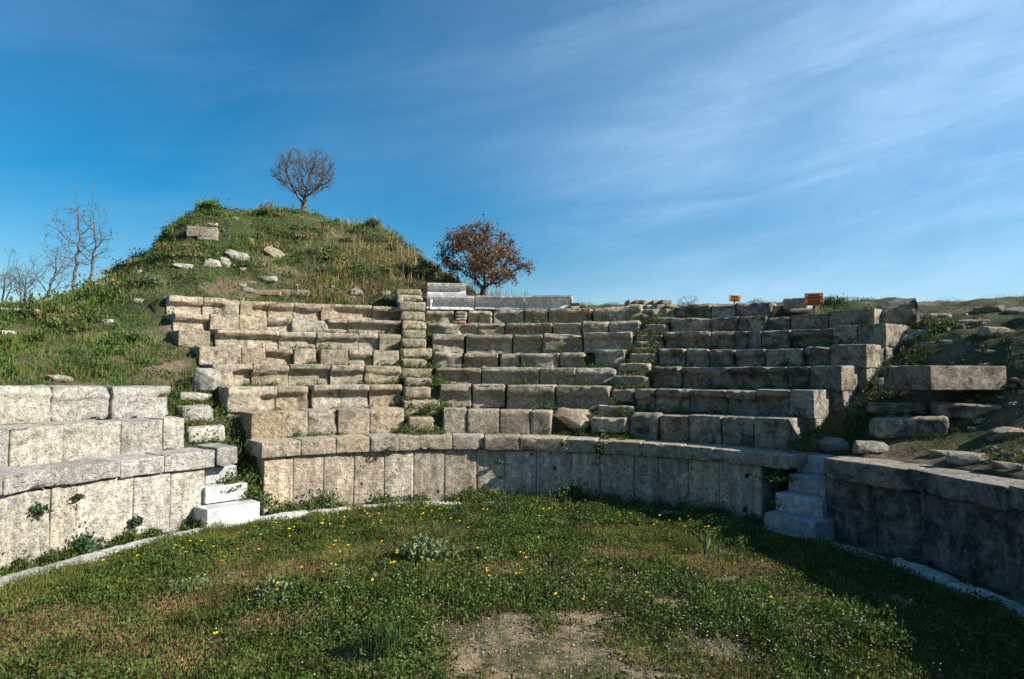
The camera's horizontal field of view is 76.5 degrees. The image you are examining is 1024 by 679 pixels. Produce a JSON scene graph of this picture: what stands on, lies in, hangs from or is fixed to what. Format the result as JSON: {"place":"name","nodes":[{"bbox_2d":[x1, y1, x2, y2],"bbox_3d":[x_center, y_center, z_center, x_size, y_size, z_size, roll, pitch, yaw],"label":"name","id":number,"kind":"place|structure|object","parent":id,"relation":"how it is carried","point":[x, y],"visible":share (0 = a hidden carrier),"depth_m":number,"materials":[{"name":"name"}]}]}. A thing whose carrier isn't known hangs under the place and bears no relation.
{"place":"outdoors","nodes":[
{"label":"outdoors","id":0,"kind":"place"},
{"bbox_2d":[0,206,1023,513],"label":"earth bank","id":1,"kind":"structure","parent":0,"point":[958,354],"depth_m":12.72,"materials":[{"name":"plant"}]},
{"bbox_2d":[0,248,27,301],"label":"bare tree","id":2,"kind":"object","parent":1,"relation":"on","point":[10,284],"visible":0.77,"depth_m":26.13,"materials":[{"name":"grey plant"}]},
{"bbox_2d":[0,268,32,300],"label":"bare tree","id":3,"kind":"object","parent":1,"relation":"on","point":[20,287],"visible":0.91,"depth_m":24.11,"materials":[{"name":"grey plant"}]},
{"bbox_2d":[5,251,54,299],"bbox_3d":[-20.153,-2.302,27.053,1.931,2.840,1.598,0,-3,0],"label":"bare tree","id":4,"kind":"object","parent":1,"relation":"on","point":[29,275],"visible":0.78,"depth_m":26.96,"materials":[{"name":"grey plant"}]},
{"bbox_2d":[25,241,74,299],"bbox_3d":[-18.524,-2.415,26.131,1.559,3.143,1.836,-2,-3,33],"label":"bare tree","id":5,"kind":"object","parent":1,"relation":"on","point":[54,276],"visible":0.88,"depth_m":26.14,"materials":[{"name":"grey plant"}]},
{"bbox_2d":[46,375,73,382],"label":"boulder","id":6,"kind":"object","parent":1,"relation":"on","point":[57,378],"visible":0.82,"depth_m":10.50,"materials":[{"name":"stone"}]},
{"bbox_2d":[39,183,109,290],"bbox_3d":[-16.380,-3.646,24.229,2.200,4.622,2.202,-2,-3,34],"label":"bare tree","id":7,"kind":"object","parent":1,"relation":"on","point":[76,259],"visible":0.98,"depth_m":24.22,"materials":[{"name":"grey plant"}]},
{"bbox_2d":[61,180,114,282],"bbox_3d":[-15.983,-3.858,24.624,1.694,4.644,1.775,3,-4,-41],"label":"bare tree","id":8,"kind":"object","parent":1,"relation":"on","point":[92,260],"visible":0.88,"depth_m":24.70,"materials":[{"name":"grey plant"}]},
{"bbox_2d":[127,327,153,341],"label":"shrub","id":9,"kind":"object","parent":1,"relation":"on","point":[136,336],"visible":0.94,"depth_m":12.85,"materials":[{"name":"green plant"}]},
{"bbox_2d":[140,273,167,286],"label":"shrub","id":10,"kind":"object","parent":1,"relation":"on","point":[154,278],"visible":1,"depth_m":15.08,"materials":[{"name":"green plant"}]},
{"bbox_2d":[160,226,179,241],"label":"shrub","id":11,"kind":"object","parent":1,"relation":"on","point":[166,234],"visible":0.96,"depth_m":17.63,"materials":[{"name":"green plant"}]},
{"bbox_2d":[175,392,224,443],"bbox_3d":[-5.700,1.390,11.706,0.725,0.874,1.256,3,-4,-41],"label":"stone stair","id":12,"kind":"object","parent":1,"relation":"on","point":[204,411],"visible":0.66,"depth_m":11.44,"materials":[{"name":"stone"}]},
{"bbox_2d":[186,226,219,237],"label":"stone block","id":13,"kind":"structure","parent":1,"relation":"on","point":[197,231],"depth_m":17.81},
{"bbox_2d":[192,196,220,211],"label":"shrub","id":14,"kind":"object","parent":1,"relation":"on","point":[209,203],"visible":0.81,"depth_m":19.66,"materials":[{"name":"green plant"}]},
{"bbox_2d":[192,368,221,391],"bbox_3d":[-5.770,0.768,12.333,0.482,0.466,0.410,0,-3,0],"label":"boulder","id":15,"kind":"object","parent":1,"relation":"on","point":[207,379],"visible":0.97,"depth_m":12.15,"materials":[{"name":"stone"}]},
{"bbox_2d":[203,258,221,266],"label":"boulder","id":16,"kind":"object","parent":1,"relation":"on","point":[214,263],"visible":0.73,"depth_m":16.49,"materials":[{"name":"stone"}]},
{"bbox_2d":[223,249,249,261],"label":"boulder","id":17,"kind":"object","parent":1,"relation":"on","point":[233,255],"visible":0.68,"depth_m":17.19,"materials":[{"name":"stone"}]},
{"bbox_2d":[253,289,281,295],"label":"stone slab","id":18,"kind":"structure","parent":1,"relation":"on","point":[266,292],"depth_m":16.54,"materials":[{"name":"stone"}]},
{"bbox_2d":[258,276,277,282],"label":"boulder","id":19,"kind":"object","parent":1,"relation":"on","point":[271,279],"visible":0.82,"depth_m":16.97,"materials":[{"name":"stone"}]},
{"bbox_2d":[263,246,284,258],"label":"rock outcrop","id":20,"kind":"object","parent":1,"relation":"on","point":[270,251],"visible":0.91,"depth_m":18.38,"materials":[{"name":"stone"}]},
{"bbox_2d":[280,289,309,295],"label":"stone slab","id":21,"kind":"structure","parent":1,"relation":"on","point":[288,292],"depth_m":16.96,"materials":[{"name":"stone"}]},
{"bbox_2d":[271,147,337,210],"bbox_3d":[-7.802,-5.773,23.864,2.374,2.606,2.337,3,-4,-40],"label":"bare tree","id":22,"kind":"object","parent":1,"relation":"on","point":[306,190],"visible":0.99,"depth_m":23.73,"materials":[{"name":"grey plant"}]},
{"bbox_2d":[216,384,401,418],"bbox_3d":[-4.042,1.552,13.249,3.836,1.275,1.200,2,-3,-30],"label":"stone seat row","id":23,"kind":"object","parent":1,"relation":"on","point":[250,398],"visible":0.59,"depth_m":12.81,"materials":[{"name":"stone"}]},
{"bbox_2d":[202,364,401,392],"bbox_3d":[-4.358,1.131,13.774,4.234,1.224,1.169,2,-3,-30],"label":"stone seat row","id":24,"kind":"object","parent":23,"relation":"on","point":[284,374],"visible":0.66,"depth_m":13.49,"materials":[{"name":"stone"}]},
{"bbox_2d":[189,347,398,365],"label":"stone seat row","id":25,"kind":"object","parent":24,"relation":"on","point":[220,355],"visible":0.6,"depth_m":13.92,"materials":[{"name":"stone"}]},
{"bbox_2d":[168,328,400,350],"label":"stone seat row","id":26,"kind":"object","parent":25,"relation":"on","point":[238,338],"visible":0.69,"depth_m":14.49,"materials":[{"name":"stone"}]},
{"bbox_2d":[163,313,400,333],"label":"stone seat row","id":27,"kind":"object","parent":26,"relation":"on","point":[190,322],"visible":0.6,"depth_m":14.99,"materials":[{"name":"stone"}]},
{"bbox_2d":[158,295,399,320],"bbox_3d":[-5.452,-0.659,15.923,5.724,0.497,1.169,2,-3,-29],"label":"stone seat row","id":28,"kind":"object","parent":27,"relation":"on","point":[202,305],"visible":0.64,"depth_m":15.60,"materials":[{"name":"stone"}]},
{"bbox_2d":[238,406,404,438],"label":"stone seat row","id":29,"kind":"object","parent":1,"relation":"on","point":[265,424],"visible":0.91,"depth_m":12.39,"materials":[{"name":"stone"}]},
{"bbox_2d":[393,289,439,431],"bbox_3d":[-2.290,0.287,15.328,0.819,3.442,4.744,1,-3,-13],"label":"stone stair","id":30,"kind":"object","parent":1,"relation":"on","point":[415,422],"visible":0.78,"depth_m":14.94,"materials":[{"name":"stone"}]},
{"bbox_2d":[409,258,441,279],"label":"shrub","id":31,"kind":"object","parent":1,"relation":"on","point":[424,269],"visible":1,"depth_m":19.27,"materials":[{"name":"green plant"}]},
{"bbox_2d":[431,269,461,282],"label":"shrub","id":32,"kind":"object","parent":1,"relation":"on","point":[448,278],"visible":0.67,"depth_m":18.86,"materials":[{"name":"green plant"}]},
{"bbox_2d":[453,311,466,323],"bbox_3d":[-1.370,-0.566,17.247,0.394,0.340,0.522,0,-3,0],"label":"stone infill","id":33,"kind":"object","parent":1,"relation":"on","point":[461,317],"visible":0.89,"depth_m":17.01,"materials":[{"name":"stone"}]},
{"bbox_2d":[432,214,536,294],"bbox_3d":[-0.885,-2.486,19.590,3.363,2.578,3.376,0,-3,0],"label":"oak bush","id":34,"kind":"object","parent":1,"relation":"on","point":[484,264],"visible":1,"depth_m":19.45,"materials":[{"name":"brown plant"}]},
{"bbox_2d":[0,197,968,576],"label":"weeds","id":35,"kind":"object","parent":1,"relation":"on","point":[312,505],"visible":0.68,"depth_m":12.64,"materials":[{"name":"green plant"}]},
{"bbox_2d":[442,407,593,434],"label":"stone seat row","id":36,"kind":"object","parent":1,"relation":"on","point":[491,420],"visible":0.8,"depth_m":13.17,"materials":[{"name":"stone"}]},
{"bbox_2d":[440,384,613,410],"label":"stone seat row","id":37,"kind":"object","parent":36,"relation":"on","point":[518,396],"visible":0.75,"depth_m":13.85,"materials":[{"name":"stone"}]},
{"bbox_2d":[434,367,618,385],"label":"stone seat row","id":38,"kind":"object","parent":1,"relation":"on","point":[507,375],"visible":0.73,"depth_m":14.47,"materials":[{"name":"stone"}]},
{"bbox_2d":[433,349,628,368],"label":"stone seat row","id":39,"kind":"object","parent":38,"relation":"on","point":[613,357],"visible":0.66,"depth_m":15.10,"materials":[{"name":"stone"}]},
{"bbox_2d":[431,331,634,353],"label":"stone seat row","id":40,"kind":"object","parent":39,"relation":"on","point":[500,344],"visible":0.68,"depth_m":15.73,"materials":[{"name":"stone"}]},
{"bbox_2d":[427,320,642,336],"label":"stone seat row","id":41,"kind":"object","parent":40,"relation":"on","point":[512,329],"visible":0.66,"depth_m":16.36,"materials":[{"name":"stone"}]},
{"bbox_2d":[425,305,642,325],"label":"stone seat row","id":42,"kind":"object","parent":41,"relation":"on","point":[560,315],"visible":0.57,"depth_m":16.99,"materials":[{"name":"stone"}]},
{"bbox_2d":[427,295,473,310],"bbox_3d":[-1.676,-0.985,17.683,1.273,0.376,0.505,1,-3,-7],"label":"marble seat back","id":43,"kind":"object","parent":42,"relation":"on","point":[449,303],"visible":0.94,"depth_m":17.55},
{"bbox_2d":[427,283,465,295],"bbox_3d":[-1.794,-1.355,17.855,1.049,0.327,0.461,1,-3,-8],"label":"marble seat back","id":44,"kind":"object","parent":43,"relation":"on","point":[453,289],"visible":0.81,"depth_m":17.70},
{"bbox_2d":[475,295,523,309],"bbox_3d":[-0.341,-0.996,17.785,1.316,0.368,0.454,0,-3,0],"label":"marble seat back","id":45,"kind":"object","parent":42,"relation":"on","point":[498,302],"visible":0.9,"depth_m":17.65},
{"bbox_2d":[525,295,571,309],"bbox_3d":[1.000,-1.001,17.705,1.277,0.360,0.449,0,-3,7],"label":"marble seat back","id":46,"kind":"object","parent":42,"relation":"on","point":[547,302],"visible":0.77,"depth_m":17.56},
{"bbox_2d":[567,302,586,308],"bbox_3d":[1.737,-0.875,17.466,0.538,0.227,0.502,0,-3,0],"label":"rubble pile","id":47,"kind":"object","parent":42,"relation":"on","point":[578,305],"visible":0.82,"depth_m":17.33,"materials":[{"name":"stone"}]},
{"bbox_2d":[591,317,670,432],"bbox_3d":[2.866,0.659,14.556,0.894,2.552,4.048,-1,-3,31],"label":"stone stair","id":48,"kind":"object","parent":1,"relation":"on","point":[605,424],"visible":0.64,"depth_m":13.78,"materials":[{"name":"stone"}]},
{"bbox_2d":[624,300,677,319],"bbox_3d":[3.540,-0.756,16.731,1.452,0.583,0.777,-1,-3,22],"label":"rubble pile","id":49,"kind":"object","parent":1,"relation":"on","point":[651,308],"visible":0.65,"depth_m":16.54,"materials":[{"name":"stone"}]},
{"bbox_2d":[629,412,803,449],"bbox_3d":[3.905,1.692,12.467,3.544,0.571,1.558,-2,-4,37],"label":"stone seat row","id":50,"kind":"object","parent":1,"relation":"on","point":[770,432],"visible":0.79,"depth_m":11.78,"materials":[{"name":"stone"}]},
{"bbox_2d":[635,388,832,432],"bbox_3d":[4.300,1.605,12.784,4.025,1.322,1.445,-2,-3,37],"label":"stone seat row","id":51,"kind":"object","parent":1,"relation":"on","point":[814,406],"visible":0.61,"depth_m":12.15,"materials":[{"name":"stone"}]},
{"bbox_2d":[651,365,859,410],"bbox_3d":[4.842,1.148,13.184,4.312,1.243,1.474,-2,-4,39],"label":"stone seat row","id":52,"kind":"object","parent":51,"relation":"on","point":[841,383],"visible":0.69,"depth_m":12.55,"materials":[{"name":"stone"}]},
{"bbox_2d":[658,344,883,389],"bbox_3d":[5.158,0.727,13.441,4.584,1.150,1.105,-2,-4,39],"label":"stone seat row","id":53,"kind":"object","parent":52,"relation":"on","point":[867,360],"visible":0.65,"depth_m":12.83,"materials":[{"name":"stone"}]},
{"bbox_2d":[664,323,909,365],"bbox_3d":[5.616,0.343,13.967,5.007,1.136,1.250,-2,-4,39],"label":"stone seat row","id":54,"kind":"object","parent":53,"relation":"on","point":[887,336],"visible":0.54,"depth_m":13.41,"materials":[{"name":"stone"}]},
{"bbox_2d":[670,308,881,331],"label":"stone seat row","id":55,"kind":"object","parent":54,"relation":"on","point":[831,319],"visible":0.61,"depth_m":14.23,"materials":[{"name":"stone"}]},
{"bbox_2d":[676,302,776,318],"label":"stone seat row","id":56,"kind":"object","parent":55,"relation":"on","point":[711,310],"visible":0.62,"depth_m":15.55,"materials":[{"name":"stone"}]},
{"bbox_2d":[788,308,816,313],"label":"rock","id":57,"kind":"object","parent":55,"relation":"on","point":[802,310],"visible":0.95,"depth_m":14.16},
{"bbox_2d":[805,293,823,313],"bbox_3d":[6.404,-0.629,13.764,0.384,0.711,0.067,-2,-3,0],"label":"warning sign","id":58,"kind":"object","parent":55,"relation":"on","point":[813,299],"visible":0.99,"depth_m":13.74,"materials":[{"name":"orange paint"}]},
{"bbox_2d":[783,297,812,311],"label":"stone block","id":59,"kind":"structure","parent":1,"relation":"on","point":[789,303],"depth_m":14.45,"materials":[{"name":"stone"}]},
{"bbox_2d":[816,437,850,453],"bbox_3d":[5.345,1.761,10.830,0.533,0.276,0.438,-1,-3,15],"label":"rock","id":60,"kind":"object","parent":1,"relation":"on","point":[831,443],"visible":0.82,"depth_m":10.66,"materials":[{"name":"stone"}]},
{"bbox_2d":[821,293,849,309],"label":"shrub","id":61,"kind":"object","parent":1,"relation":"on","point":[838,301],"visible":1,"depth_m":12.78,"materials":[{"name":"green plant"}]},
{"bbox_2d":[852,440,888,453],"bbox_3d":[5.503,1.663,9.981,0.502,0.226,0.377,-1,-3,19],"label":"rock","id":62,"kind":"object","parent":1,"relation":"on","point":[860,447],"visible":0.92,"depth_m":9.86,"materials":[{"name":"stone"}]},
{"bbox_2d":[871,378,884,390],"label":"rock","id":63,"kind":"object","parent":1,"relation":"on","point":[879,381],"visible":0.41,"depth_m":11.59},
{"bbox_2d":[866,402,928,413],"bbox_3d":[6.522,1.163,11.064,0.892,0.196,0.624,-1,-3,18],"label":"rock","id":64,"kind":"object","parent":1,"relation":"on","point":[902,407],"visible":0.8,"depth_m":10.79,"materials":[{"name":"stone"}]},
{"bbox_2d":[878,298,919,325],"bbox_3d":[7.869,-0.518,13.299,0.758,0.600,0.858,-1,-3,20],"label":"boulder","id":65,"kind":"object","parent":1,"relation":"on","point":[905,311],"visible":0.77,"depth_m":12.93,"materials":[{"name":"stone"}]},
{"bbox_2d":[869,415,948,438],"bbox_3d":[6.270,1.377,10.290,1.052,0.399,0.528,-1,-3,18],"label":"rock","id":66,"kind":"object","parent":1,"relation":"on","point":[893,427],"visible":0.98,"depth_m":10.09,"materials":[{"name":"stone"}]},
{"bbox_2d":[906,329,931,336],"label":"rock","id":67,"kind":"object","parent":1,"relation":"on","point":[914,332],"visible":0.64,"depth_m":12.35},
{"bbox_2d":[929,449,946,457],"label":"rock","id":68,"kind":"object","parent":1,"relation":"on","point":[936,453],"visible":0.62,"depth_m":9.22,"materials":[{"name":"stone"}]},
{"bbox_2d":[924,313,951,317],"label":"rock","id":69,"kind":"object","parent":1,"relation":"on","point":[945,315],"visible":0.62,"depth_m":13.10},
{"bbox_2d":[883,365,1006,390],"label":"stone block","id":70,"kind":"structure","parent":1,"relation":"on","point":[935,377],"depth_m":10.02,"materials":[{"name":"stone"}]},
{"bbox_2d":[873,312,1023,470],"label":"rubble","id":71,"kind":"object","parent":1,"relation":"on","point":[1010,404],"visible":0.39,"depth_m":10.13,"materials":[{"name":"stone"}]},
{"bbox_2d":[930,401,1003,418],"bbox_3d":[7.178,1.122,10.258,0.906,0.283,0.633,-1,-3,21],"label":"rock","id":72,"kind":"object","parent":1,"relation":"on","point":[948,409],"visible":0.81,"depth_m":10.07,"materials":[{"name":"stone"}]},
{"bbox_2d":[946,450,988,464],"bbox_3d":[6.108,1.604,8.714,0.499,0.184,0.371,-1,-3,26],"label":"rock","id":73,"kind":"object","parent":1,"relation":"on","point":[961,458],"visible":0.89,"depth_m":8.62,"materials":[{"name":"stone"}]},
{"bbox_2d":[954,319,989,324],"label":"rock","id":74,"kind":"object","parent":1,"relation":"on","point":[970,322],"visible":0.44,"depth_m":12.24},
{"bbox_2d":[972,305,1004,312],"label":"rock","id":75,"kind":"object","parent":1,"relation":"on","point":[995,308],"visible":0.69,"depth_m":12.71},
{"bbox_2d":[977,326,1015,336],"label":"rock","id":76,"kind":"object","parent":1,"relation":"on","point":[985,331],"visible":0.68,"depth_m":11.32,"materials":[{"name":"stone"}]},
{"bbox_2d":[989,460,1017,468],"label":"rock","id":77,"kind":"object","parent":1,"relation":"on","point":[1000,464],"visible":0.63,"depth_m":8.11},
{"bbox_2d":[986,426,1023,440],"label":"rock","id":78,"kind":"object","parent":1,"relation":"on","point":[1000,433],"visible":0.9,"depth_m":9.09,"materials":[{"name":"stone"}]},
{"bbox_2d":[1004,307,1023,314],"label":"rock","id":79,"kind":"object","parent":1,"relation":"on","point":[1012,310],"visible":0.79,"depth_m":12.36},
{"bbox_2d":[0,500,1023,678],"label":"orchestra floor","id":80,"kind":"structure","parent":0,"point":[730,641],"depth_m":6.02,"materials":[{"name":"plant"}]},
{"bbox_2d":[67,521,102,555],"bbox_3d":[-5.730,2.733,8.722,0.429,0.571,0.417,3,-4,-42],"label":"wall plant","id":81,"kind":"object","parent":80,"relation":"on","point":[88,545],"depth_m":8.68,"materials":[{"name":"green plant"}]},
{"bbox_2d":[94,537,117,549],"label":"wall plant","id":82,"kind":"object","parent":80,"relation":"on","point":[109,545],"depth_m":9.00,"materials":[{"name":"green plant"}]},
{"bbox_2d":[0,521,252,589],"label":"marble kerb","id":83,"kind":"structure","parent":80,"relation":"on","point":[87,556],"depth_m":8.46,"materials":[{"name":"stone"}]},
{"bbox_2d":[163,573,227,596],"bbox_3d":[-3.574,2.744,7.298,0.686,0.141,0.866,3,-4,-40],"label":"weed clump","id":84,"kind":"object","parent":80,"relation":"on","point":[188,582],"visible":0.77,"depth_m":7.26,"materials":[{"name":"green plant"}]},
{"bbox_2d":[193,464,259,528],"bbox_3d":[-4.805,2.555,10.676,1.083,0.890,0.930,-2,-4,42],"label":"marble stair","id":85,"kind":"object","parent":80,"relation":"on","point":[229,508],"visible":0.7,"depth_m":10.47,"materials":[{"name":"stone"}]},
{"bbox_2d":[245,573,309,602],"bbox_3d":[-2.535,2.680,7.070,0.633,0.255,0.713,2,-3,-31],"label":"weed clump","id":86,"kind":"object","parent":80,"relation":"on","point":[283,584],"visible":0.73,"depth_m":7.08,"materials":[{"name":"green plant"}]},
{"bbox_2d":[315,488,340,505],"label":"weed clump","id":87,"kind":"object","parent":80,"relation":"on","point":[322,499],"visible":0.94,"depth_m":11.57,"materials":[{"name":"green plant"}]},
{"bbox_2d":[348,614,412,661],"bbox_3d":[-1.123,2.530,5.568,0.610,0.418,0.529,0,-3,0],"label":"weed clump","id":88,"kind":"object","parent":80,"relation":"on","point":[379,637],"visible":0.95,"depth_m":5.49,"materials":[{"name":"green plant"}]},
{"bbox_2d":[396,528,463,561],"bbox_3d":[-1.048,2.682,8.473,0.845,0.397,0.860,0,-3,0],"label":"weed clump","id":89,"kind":"object","parent":80,"relation":"on","point":[425,549],"visible":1,"depth_m":8.40,"materials":[{"name":"green plant"}]},
{"bbox_2d":[102,497,912,633],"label":"yellow flowers","id":90,"kind":"object","parent":80,"relation":"on","point":[423,556],"visible":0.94,"depth_m":8.71,"materials":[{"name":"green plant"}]},
{"bbox_2d":[257,499,764,528],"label":"marble kerb","id":91,"kind":"structure","parent":80,"relation":"on","point":[298,512],"depth_m":11.17,"materials":[{"name":"stone"}]},
{"bbox_2d":[0,492,1023,678],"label":"lawn","id":92,"kind":"structure","parent":80,"relation":"on","point":[571,542],"depth_m":6.85,"materials":[{"name":"green plant"}]},
{"bbox_2d":[695,531,711,554],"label":"weed clump","id":93,"kind":"object","parent":92,"relation":"on","point":[703,540],"visible":1,"depth_m":8.76,"materials":[{"name":"green plant"}]},
{"bbox_2d":[549,480,592,501],"bbox_3d":[0.997,2.847,12.135,0.842,0.458,0.643,2,-3,-27],"label":"weed clump","id":94,"kind":"object","parent":80,"relation":"on","point":[560,494],"visible":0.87,"depth_m":12.10,"materials":[{"name":"green plant"}]},
{"bbox_2d":[240,550,909,678],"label":"gravel","id":95,"kind":"structure","parent":80,"relation":"on","point":[458,657],"depth_m":5.73,"materials":[{"name":"stone"}]},
{"bbox_2d":[208,538,962,678],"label":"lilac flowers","id":96,"kind":"object","parent":80,"relation":"on","point":[643,613],"visible":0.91,"depth_m":6.13,"materials":[{"name":"purple plant"}]},
{"bbox_2d":[764,452,838,539],"bbox_3d":[4.743,2.458,10.204,1.481,1.207,0.920,2,-3,-36],"label":"marble stair","id":97,"kind":"object","parent":80,"relation":"on","point":[803,510],"visible":0.75,"depth_m":10.02,"materials":[{"name":"stone"}]},
{"bbox_2d":[835,616,929,654],"bbox_3d":[3.318,2.636,5.862,0.759,0.265,0.642,0,-3,0],"label":"weed clump","id":98,"kind":"object","parent":80,"relation":"on","point":[880,635],"visible":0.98,"depth_m":5.81,"materials":[{"name":"green plant"}]},
{"bbox_2d":[0,0,1023,305],"label":"sky","id":99,"kind":"structure","parent":0,"point":[711,151],"materials":[{"name":"blue"}]},
{"label":"ground","id":100,"kind":"structure","parent":0,"visible":0},
{"bbox_2d":[0,443,236,569],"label":"podium wall","id":101,"kind":"structure","parent":100,"relation":"on","point":[164,488],"depth_m":9.06,"materials":[{"name":"stone"}]},
{"bbox_2d":[29,501,53,516],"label":"wall plant","id":102,"kind":"object","parent":101,"relation":"attached to","point":[39,509],"depth_m":8.21,"materials":[{"name":"green plant"}]},
{"bbox_2d":[0,416,183,467],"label":"stone seat row","id":103,"kind":"object","parent":101,"relation":"on","point":[29,444],"visible":0.92,"depth_m":9.48,"materials":[{"name":"stone"}]},
{"bbox_2d":[0,385,170,424],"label":"stone seat row","id":104,"kind":"object","parent":103,"relation":"on","point":[25,404],"visible":0.9,"depth_m":10.08,"materials":[{"name":"stone"}]},
{"bbox_2d":[127,515,145,534],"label":"wall plant","id":105,"kind":"object","parent":101,"relation":"attached to","point":[135,522],"depth_m":9.43,"materials":[{"name":"green plant"}]},
{"bbox_2d":[245,432,812,522],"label":"podium wall","id":106,"kind":"structure","parent":100,"relation":"on","point":[359,468],"depth_m":12.02,"materials":[{"name":"stone"}]},
{"bbox_2d":[593,443,606,461],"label":"wall plant","id":107,"kind":"object","parent":106,"relation":"attached to","point":[598,446],"depth_m":12.14,"materials":[{"name":"green plant"}]},
{"bbox_2d":[766,529,1023,616],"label":"marble kerb","id":108,"kind":"structure","parent":100,"relation":"on","point":[950,581],"depth_m":7.72,"materials":[{"name":"stone"}]},
{"bbox_2d":[824,455,1023,598],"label":"podium wall","id":109,"kind":"structure","parent":100,"relation":"on","point":[967,524],"depth_m":8.28,"materials":[{"name":"stone"}]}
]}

